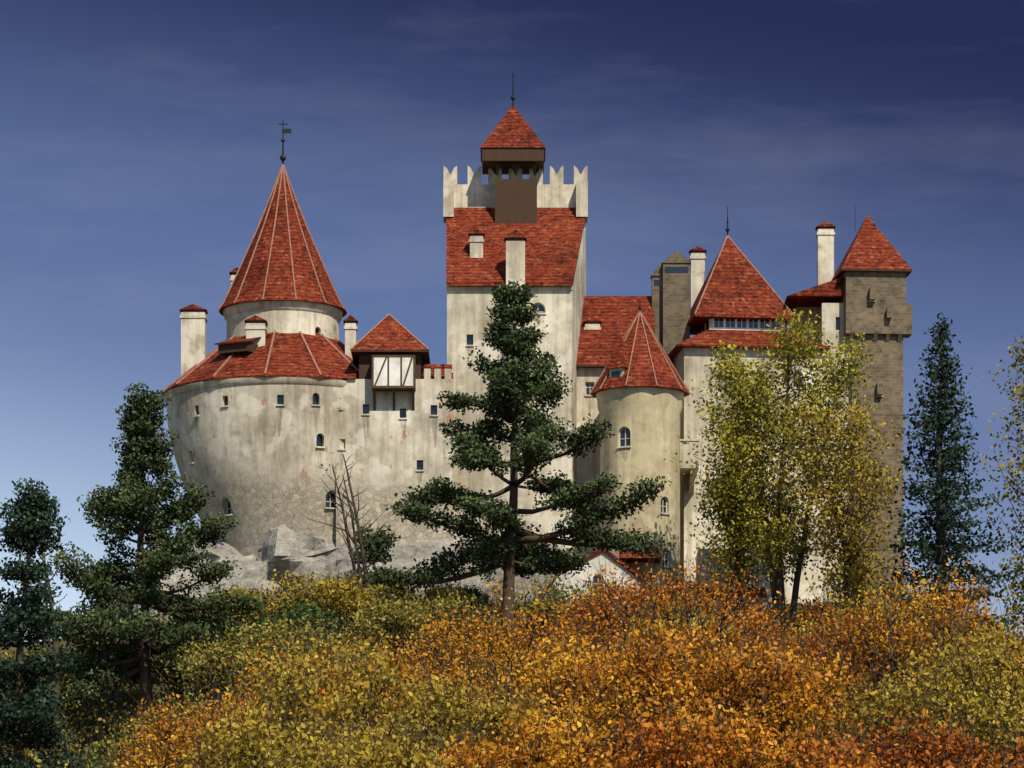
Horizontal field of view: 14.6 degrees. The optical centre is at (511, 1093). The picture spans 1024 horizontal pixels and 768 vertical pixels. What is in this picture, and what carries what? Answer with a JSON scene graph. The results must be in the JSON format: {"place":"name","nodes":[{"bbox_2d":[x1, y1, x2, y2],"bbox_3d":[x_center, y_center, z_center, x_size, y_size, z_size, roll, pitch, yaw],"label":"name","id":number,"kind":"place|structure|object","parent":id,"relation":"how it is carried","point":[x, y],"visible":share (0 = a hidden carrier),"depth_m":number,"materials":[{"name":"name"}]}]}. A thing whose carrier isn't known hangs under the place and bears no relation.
{"place":"outdoors","nodes":[
{"label":"outdoors","id":0,"kind":"place"},
{"bbox_2d":[164,287,572,402],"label":"castle cornices","id":1,"kind":"object","parent":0,"point":[253,380],"visible":0.38,"depth_m":300.88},
{"bbox_2d":[0,599,1020,767],"bbox_3d":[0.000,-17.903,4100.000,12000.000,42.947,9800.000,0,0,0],"label":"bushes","id":2,"kind":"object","parent":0,"point":[99,706],"depth_m":273.50,"materials":[{"name":"plant"}]},
{"bbox_2d":[0,667,94,712],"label":"bush","id":3,"kind":"object","parent":2,"relation":"on","point":[66,679],"visible":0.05,"depth_m":261.43,"materials":[{"name":"green plant"}]},
{"bbox_2d":[0,478,101,767],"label":"pine","id":4,"kind":"object","parent":2,"relation":"on","point":[19,717],"visible":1,"depth_m":203.95,"materials":[{"name":"green plant"}]},
{"bbox_2d":[0,713,109,767],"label":"olive scrub","id":5,"kind":"object","parent":2,"relation":"on","point":[29,754],"visible":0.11,"depth_m":213.70,"materials":[{"name":"green plant"}]},
{"bbox_2d":[37,516,82,751],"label":"pine","id":6,"kind":"object","parent":2,"relation":"on","point":[57,687],"visible":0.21,"depth_m":240.13,"materials":[{"name":"green plant"}]},
{"bbox_2d":[28,744,119,767],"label":"bush","id":7,"kind":"object","parent":2,"relation":"on","point":[40,760],"visible":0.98,"depth_m":169.70,"materials":[{"name":"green plant"}]},
{"bbox_2d":[79,637,153,708],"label":"bush","id":8,"kind":"object","parent":2,"relation":"on","point":[132,676],"visible":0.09,"depth_m":271.97,"materials":[{"name":"green plant"}]},
{"bbox_2d":[23,380,272,747],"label":"pine","id":9,"kind":"object","parent":2,"relation":"on","point":[145,634],"visible":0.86,"depth_m":260.58,"materials":[{"name":"green plant"}]},
{"bbox_2d":[94,685,240,765],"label":"olive scrub","id":10,"kind":"object","parent":2,"relation":"on","point":[124,739],"visible":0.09,"depth_m":224.12,"materials":[{"name":"green plant"}]},
{"bbox_2d":[161,616,203,682],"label":"bush","id":11,"kind":"object","parent":2,"relation":"on","point":[178,646],"visible":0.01,"depth_m":275.59,"materials":[{"name":"green plant"}]},
{"bbox_2d":[88,558,282,633],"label":"rock","id":12,"kind":"object","parent":2,"relation":"on","point":[177,577],"visible":0.12,"depth_m":298.68,"materials":[{"name":"grey stone"}]},
{"bbox_2d":[110,736,273,767],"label":"olive scrub","id":13,"kind":"object","parent":2,"relation":"on","point":[195,760],"visible":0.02,"depth_m":173.39,"materials":[{"name":"green plant"}]},
{"bbox_2d":[168,595,240,627],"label":"bush","id":14,"kind":"object","parent":2,"relation":"on","point":[207,615],"visible":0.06,"depth_m":280.97,"materials":[{"name":"green plant"}]},
{"bbox_2d":[217,580,270,631],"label":"bush","id":15,"kind":"object","parent":2,"relation":"on","point":[232,593],"visible":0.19,"depth_m":281.65,"materials":[{"name":"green plant"}]},
{"bbox_2d":[136,525,366,594],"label":"rock outcrop","id":16,"kind":"object","parent":2,"relation":"on","point":[291,550],"visible":0.1,"depth_m":301.35,"materials":[{"name":"grey stone"}]},
{"bbox_2d":[167,384,344,556],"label":"bastion wall","id":17,"kind":"structure","parent":16,"relation":"on","point":[256,471],"depth_m":301.34,"materials":[{"name":"paint"}]},
{"bbox_2d":[188,300,882,589],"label":"window frames","id":18,"kind":"structure","parent":17,"relation":"in","point":[330,507],"depth_m":301.40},
{"bbox_2d":[225,304,839,588],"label":"window panes","id":19,"kind":"object","parent":18,"relation":"in","point":[280,399],"visible":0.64,"depth_m":301.90,"materials":[{"name":"black glass"}]},
{"bbox_2d":[278,331,879,525],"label":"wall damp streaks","id":20,"kind":"object","parent":17,"relation":"attached to","point":[436,435],"depth_m":301.49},
{"bbox_2d":[159,605,376,711],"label":"bush","id":21,"kind":"object","parent":2,"relation":"on","point":[207,664],"visible":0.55,"depth_m":238.98,"materials":[{"name":"yellow plant"}]},
{"bbox_2d":[133,621,409,767],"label":"bush","id":22,"kind":"object","parent":2,"relation":"on","point":[351,657],"visible":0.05,"depth_m":198.12,"materials":[{"name":"yellow plant"}]},
{"bbox_2d":[98,619,467,767],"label":"bush","id":23,"kind":"object","parent":2,"relation":"on","point":[170,755],"visible":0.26,"depth_m":147.88,"materials":[{"name":"yellow plant"}]},
{"bbox_2d":[240,587,348,686],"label":"green shrub","id":24,"kind":"object","parent":2,"relation":"on","point":[294,617],"visible":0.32,"depth_m":257.08,"materials":[{"name":"green plant"}]},
{"bbox_2d":[200,630,415,722],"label":"bush","id":25,"kind":"object","parent":2,"relation":"on","point":[255,671],"visible":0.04,"depth_m":224.58,"materials":[{"name":"yellow plant"}]},
{"bbox_2d":[246,562,386,679],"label":"bush","id":26,"kind":"object","parent":2,"relation":"on","point":[339,602],"visible":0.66,"depth_m":260.19,"materials":[{"name":"yellow plant"}]},
{"bbox_2d":[279,593,355,639],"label":"bush","id":27,"kind":"object","parent":2,"relation":"on","point":[343,623],"depth_m":273.51,"materials":[{"name":"green plant"}]},
{"bbox_2d":[302,573,353,608],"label":"bush","id":28,"kind":"object","parent":2,"relation":"on","point":[327,583],"visible":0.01,"depth_m":279.62,"materials":[{"name":"yellow plant"}]},
{"bbox_2d":[169,685,499,767],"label":"bush","id":29,"kind":"object","parent":2,"relation":"on","point":[364,754],"visible":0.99,"depth_m":116.66,"materials":[{"name":"yellow plant"}]},
{"bbox_2d":[307,446,386,632],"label":"bare tree","id":30,"kind":"object","parent":2,"relation":"on","point":[361,542],"visible":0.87,"depth_m":283.48,"materials":[{"name":"brown plant"}]},
{"bbox_2d":[327,523,400,587],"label":"shrub","id":31,"kind":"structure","parent":2,"relation":"on","point":[383,540],"depth_m":288.27,"materials":[{"name":"green plant"}]},
{"bbox_2d":[344,590,393,633],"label":"bush","id":32,"kind":"object","parent":2,"relation":"on","point":[373,604],"visible":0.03,"depth_m":275.31,"materials":[{"name":"yellow plant"}]},
{"bbox_2d":[195,610,574,767],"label":"bush","id":33,"kind":"object","parent":2,"relation":"on","point":[438,715],"visible":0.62,"depth_m":128.71,"materials":[{"name":"yellow plant"}]},
{"bbox_2d":[363,575,423,606],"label":"bush","id":34,"kind":"object","parent":2,"relation":"on","point":[402,593],"visible":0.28,"depth_m":281.94,"materials":[{"name":"yellow plant"}]},
{"bbox_2d":[336,379,452,547],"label":"curtain wall","id":35,"kind":"structure","parent":2,"relation":"on","point":[388,450],"depth_m":301.50,"materials":[{"name":"beige paint"}]},
{"bbox_2d":[359,353,421,378],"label":"bay","id":36,"kind":"object","parent":35,"relation":"on","point":[365,365],"visible":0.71,"depth_m":301.55,"materials":[{"name":"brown wood"}]},
{"bbox_2d":[372,355,415,410],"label":"bay timbers","id":37,"kind":"object","parent":35,"relation":"attached to","point":[393,389],"visible":1,"depth_m":300.23,"materials":[{"name":"brown wood"}]},
{"bbox_2d":[374,357,412,385],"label":"bay panels","id":38,"kind":"object","parent":37,"relation":"in","point":[394,371],"visible":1,"depth_m":300.25,"materials":[{"name":"white paint"}]},
{"bbox_2d":[342,364,452,378],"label":"battlements","id":39,"kind":"object","parent":35,"relation":"on","point":[435,371],"visible":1,"depth_m":301.59,"materials":[{"name":"beige paint"}]},
{"bbox_2d":[10,573,808,767],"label":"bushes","id":40,"kind":"object","parent":2,"relation":"on","point":[562,592],"visible":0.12,"depth_m":282.49,"materials":[{"name":"green plant"}]},
{"bbox_2d":[341,581,506,674],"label":"bush","id":41,"kind":"object","parent":2,"relation":"on","point":[381,618],"visible":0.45,"depth_m":253.49,"materials":[{"name":"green plant"}]},
{"bbox_2d":[397,597,456,642],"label":"bush","id":42,"kind":"object","parent":2,"relation":"on","point":[420,617],"visible":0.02,"depth_m":271.75,"materials":[{"name":"yellow plant"}]},
{"bbox_2d":[282,645,579,742],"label":"bush","id":43,"kind":"object","parent":2,"relation":"on","point":[450,676],"depth_m":201.24,"materials":[{"name":"orange plant"}]},
{"bbox_2d":[417,580,479,623],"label":"bush","id":44,"kind":"object","parent":2,"relation":"on","point":[433,594],"visible":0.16,"depth_m":279.19,"materials":[{"name":"yellow plant"}]},
{"bbox_2d":[329,534,580,601],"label":"rock outcrop","id":45,"kind":"object","parent":2,"relation":"on","point":[405,555],"visible":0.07,"depth_m":296.77,"materials":[{"name":"grey stone"}]},
{"bbox_2d":[286,584,653,757],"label":"bush","id":46,"kind":"object","parent":2,"relation":"on","point":[481,643],"visible":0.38,"depth_m":152.61,"materials":[{"name":"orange plant"}]},
{"bbox_2d":[452,580,498,628],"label":"bush","id":47,"kind":"object","parent":2,"relation":"on","point":[477,593],"visible":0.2,"depth_m":283.44,"materials":[{"name":"yellow plant"}]},
{"bbox_2d":[1,569,992,767],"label":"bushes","id":48,"kind":"object","parent":2,"relation":"on","point":[105,703],"visible":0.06,"depth_m":265.65,"materials":[{"name":"green plant"}]},
{"bbox_2d":[1,574,1023,759],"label":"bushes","id":49,"kind":"object","parent":2,"relation":"on","point":[548,590],"visible":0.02,"depth_m":289.24,"materials":[{"name":"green plant"}]},
{"bbox_2d":[447,222,585,549],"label":"keep walls","id":50,"kind":"structure","parent":2,"relation":"on","point":[467,310],"depth_m":303.00,"materials":[{"name":"beige paint"}]},
{"bbox_2d":[443,166,587,222],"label":"battlements","id":51,"kind":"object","parent":50,"relation":"on","point":[474,192],"depth_m":310.80,"materials":[{"name":"beige paint"}]},
{"bbox_2d":[358,279,678,665],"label":"pine","id":52,"kind":"object","parent":2,"relation":"on","point":[515,384],"visible":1,"depth_m":270.12,"materials":[{"name":"green plant"}]},
{"bbox_2d":[525,591,563,627],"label":"bush","id":53,"kind":"object","parent":2,"relation":"on","point":[545,602],"visible":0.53,"depth_m":282.26,"materials":[{"name":"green plant"}]},
{"bbox_2d":[474,630,649,754],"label":"bush","id":54,"kind":"object","parent":2,"relation":"on","point":[498,668],"visible":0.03,"depth_m":228.11,"materials":[{"name":"orange plant"}]},
{"bbox_2d":[577,368,603,555],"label":"wing wall","id":55,"kind":"structure","parent":2,"relation":"on","point":[588,467],"depth_m":306.00,"materials":[{"name":"paint"}]},
{"bbox_2d":[394,675,802,767],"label":"bush","id":56,"kind":"object","parent":2,"relation":"on","point":[539,753],"visible":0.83,"depth_m":116.82,"materials":[{"name":"orange plant"}]},
{"bbox_2d":[539,573,682,651],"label":"bush","id":57,"kind":"object","parent":2,"relation":"on","point":[593,616],"visible":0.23,"depth_m":260.46,"materials":[{"name":"orange plant"}]},
{"bbox_2d":[452,626,811,767],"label":"bush","id":58,"kind":"object","parent":2,"relation":"on","point":[579,689],"visible":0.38,"depth_m":135.41,"materials":[{"name":"orange plant"}]},
{"bbox_2d":[596,387,683,586],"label":"round tower","id":59,"kind":"structure","parent":2,"relation":"on","point":[649,417],"depth_m":298.65,"materials":[{"name":"beige paint"}]},
{"bbox_2d":[161,208,843,397],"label":"tiled roofs","id":60,"kind":"structure","parent":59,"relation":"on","point":[553,236],"depth_m":304.42,"materials":[{"name":"red tile"}]},
{"bbox_2d":[214,334,269,355],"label":"roof dormer","id":61,"kind":"object","parent":60,"relation":"on","point":[236,345],"visible":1,"depth_m":302.69,"materials":[{"name":"tile"}]},
{"bbox_2d":[223,300,342,339],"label":"round tower wall","id":62,"kind":"structure","parent":60,"relation":"on","point":[285,316],"depth_m":305.23,"materials":[{"name":"paint"}]},
{"bbox_2d":[219,172,346,316],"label":"conical roof","id":63,"kind":"structure","parent":62,"relation":"on","point":[279,284],"depth_m":306.30,"materials":[{"name":"tile"}]},
{"bbox_2d":[163,164,690,393],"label":"roof ridges","id":64,"kind":"object","parent":60,"relation":"on","point":[281,171],"visible":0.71,"depth_m":305.33,"materials":[{"name":"red tile"}]},
{"bbox_2d":[278,74,641,310],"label":"finials","id":65,"kind":"object","parent":60,"relation":"on","point":[282,157],"visible":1,"depth_m":308.98,"materials":[{"name":"metal"}]},
{"bbox_2d":[179,221,835,374],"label":"chimneys","id":66,"kind":"object","parent":60,"relation":"on","point":[193,318],"visible":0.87,"depth_m":308.00,"materials":[{"name":"beige paint"}]},
{"bbox_2d":[480,106,545,223],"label":"turret","id":67,"kind":"object","parent":60,"relation":"on","point":[514,142],"visible":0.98,"depth_m":309.00,"materials":[{"name":"brown wood"}]},
{"bbox_2d":[605,336,629,377],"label":"roof dormer","id":68,"kind":"object","parent":60,"relation":"on","point":[617,364],"visible":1,"depth_m":298.97,"materials":[{"name":"tile"}]},
{"bbox_2d":[650,250,690,364],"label":"stone stacks","id":69,"kind":"object","parent":60,"relation":"on","point":[670,277],"visible":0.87,"depth_m":309.00,"materials":[{"name":"grey stone"}]},
{"bbox_2d":[542,547,771,609],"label":"outworks","id":70,"kind":"object","parent":2,"relation":"on","point":[603,557],"visible":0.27,"depth_m":296.00,"materials":[{"name":"white paint"}]},
{"bbox_2d":[329,572,1023,678],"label":"gold leaves","id":71,"kind":"object","parent":2,"relation":"on","point":[496,590],"visible":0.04,"depth_m":289.28,"materials":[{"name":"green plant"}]},
{"bbox_2d":[465,538,888,763],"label":"bush","id":72,"kind":"object","parent":2,"relation":"on","point":[691,605],"visible":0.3,"depth_m":156.73,"materials":[{"name":"orange plant"}]},
{"bbox_2d":[338,598,1023,764],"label":"shrubs","id":73,"kind":"object","parent":2,"relation":"on","point":[642,630],"depth_m":280.94,"materials":[{"name":"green plant"}]},
{"bbox_2d":[617,582,755,655],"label":"bush","id":74,"kind":"object","parent":2,"relation":"on","point":[677,620],"visible":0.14,"depth_m":254.25,"materials":[{"name":"orange plant"}]},
{"bbox_2d":[616,594,809,665],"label":"bush","id":75,"kind":"object","parent":2,"relation":"on","point":[712,632],"visible":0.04,"depth_m":228.08,"materials":[{"name":"orange plant"}]},
{"bbox_2d":[555,693,880,767],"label":"bush","id":76,"kind":"object","parent":2,"relation":"on","point":[669,756],"visible":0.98,"depth_m":115.01,"materials":[{"name":"orange plant"}]},
{"bbox_2d":[685,403,770,616],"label":"yellow green tree","id":77,"kind":"object","parent":2,"relation":"on","point":[728,552],"visible":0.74,"depth_m":288.36,"materials":[{"name":"green plant"}]},
{"bbox_2d":[445,595,1023,697],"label":"trunks","id":78,"kind":"object","parent":2,"relation":"on","point":[754,603],"visible":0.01,"depth_m":291.98,"materials":[{"name":"orange plant"}]},
{"bbox_2d":[674,347,823,605],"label":"block wall","id":79,"kind":"structure","parent":2,"relation":"on","point":[690,362],"depth_m":304.55,"materials":[{"name":"paint"}]},
{"bbox_2d":[680,439,699,494],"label":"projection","id":80,"kind":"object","parent":79,"relation":"attached to","point":[685,449],"depth_m":301.00,"materials":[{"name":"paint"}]},
{"bbox_2d":[668,238,829,358],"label":"hipped roof","id":81,"kind":"structure","parent":79,"relation":"on","point":[742,303],"depth_m":306.38,"materials":[{"name":"tile"}]},
{"bbox_2d":[694,235,794,316],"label":"block ridges","id":82,"kind":"object","parent":81,"relation":"on","point":[757,271],"visible":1,"depth_m":307.13,"materials":[{"name":"red tile"}]},
{"bbox_2d":[725,206,729,235],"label":"finial","id":83,"kind":"object","parent":82,"relation":"on","point":[727,229],"visible":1,"depth_m":308.31,"materials":[{"name":"metal"}]},
{"bbox_2d":[567,605,931,766],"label":"bush","id":84,"kind":"object","parent":2,"relation":"on","point":[779,679],"visible":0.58,"depth_m":136.21,"materials":[{"name":"orange plant"}]},
{"bbox_2d":[663,306,881,633],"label":"yellow green tree","id":85,"kind":"object","parent":2,"relation":"on","point":[771,552],"visible":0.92,"depth_m":286.50,"materials":[{"name":"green plant"}]},
{"bbox_2d":[612,575,1023,767],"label":"bush","id":86,"kind":"object","parent":2,"relation":"on","point":[829,628],"visible":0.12,"depth_m":153.82,"materials":[{"name":"orange plant"}]},
{"bbox_2d":[794,598,841,640],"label":"bush","id":87,"kind":"object","parent":2,"relation":"on","point":[802,612],"visible":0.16,"depth_m":283.29,"materials":[{"name":"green plant"}]},
{"bbox_2d":[791,303,850,605],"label":"wing wall","id":88,"kind":"structure","parent":2,"relation":"on","point":[828,313],"depth_m":306.00,"materials":[{"name":"paint"}]},
{"bbox_2d":[686,612,968,735],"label":"bush","id":89,"kind":"object","parent":2,"relation":"on","point":[800,638],"visible":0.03,"depth_m":213.02,"materials":[{"name":"orange plant"}]},
{"bbox_2d":[767,394,909,628],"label":"yellow tree","id":90,"kind":"object","parent":2,"relation":"on","point":[848,565],"visible":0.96,"depth_m":280.46,"materials":[{"name":"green plant"}]},
{"bbox_2d":[839,271,911,612],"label":"stone tower","id":91,"kind":"structure","parent":2,"relation":"on","point":[885,319],"depth_m":305.58,"materials":[{"name":"beige stone"}]},
{"bbox_2d":[831,215,911,280],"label":"tower roof","id":92,"kind":"structure","parent":91,"relation":"on","point":[871,248],"depth_m":305.70,"materials":[{"name":"tile"}]},
{"bbox_2d":[767,564,1023,747],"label":"bush","id":93,"kind":"object","parent":2,"relation":"on","point":[882,608],"visible":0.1,"depth_m":226.40,"materials":[{"name":"orange plant"}]},
{"bbox_2d":[792,593,1023,767],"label":"bush","id":94,"kind":"object","parent":2,"relation":"on","point":[997,695],"visible":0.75,"depth_m":134.22,"materials":[{"name":"yellow plant"}]},
{"bbox_2d":[796,546,1023,766],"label":"bush","id":95,"kind":"object","parent":2,"relation":"on","point":[953,613],"visible":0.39,"depth_m":150.87,"materials":[{"name":"yellow plant"}]},
{"bbox_2d":[810,688,1023,767],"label":"bush","id":96,"kind":"object","parent":2,"relation":"on","point":[942,753],"visible":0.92,"depth_m":120.73,"materials":[{"name":"orange plant"}]},
{"bbox_2d":[838,620,1023,745],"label":"bush","id":97,"kind":"object","parent":2,"relation":"on","point":[935,664],"visible":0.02,"depth_m":203.97,"materials":[{"name":"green plant"}]},
{"bbox_2d":[862,311,1023,668],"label":"spruce","id":98,"kind":"object","parent":2,"relation":"on","point":[946,494],"visible":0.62,"depth_m":267.41,"materials":[{"name":"green plant"}]},
{"bbox_2d":[962,611,1016,653],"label":"bush","id":99,"kind":"object","parent":2,"relation":"on","point":[999,635],"visible":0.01,"depth_m":275.44,"materials":[{"name":"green plant"}]},
{"bbox_2d":[977,335,1023,638],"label":"yellow tree","id":100,"kind":"object","parent":2,"relation":"on","point":[1020,568],"visible":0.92,"depth_m":276.99,"materials":[{"name":"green plant"}]},
{"bbox_2d":[0,0,1023,641],"label":"sky","id":101,"kind":"structure","parent":0,"point":[141,144],"materials":[{"name":"blue"}]}
]}

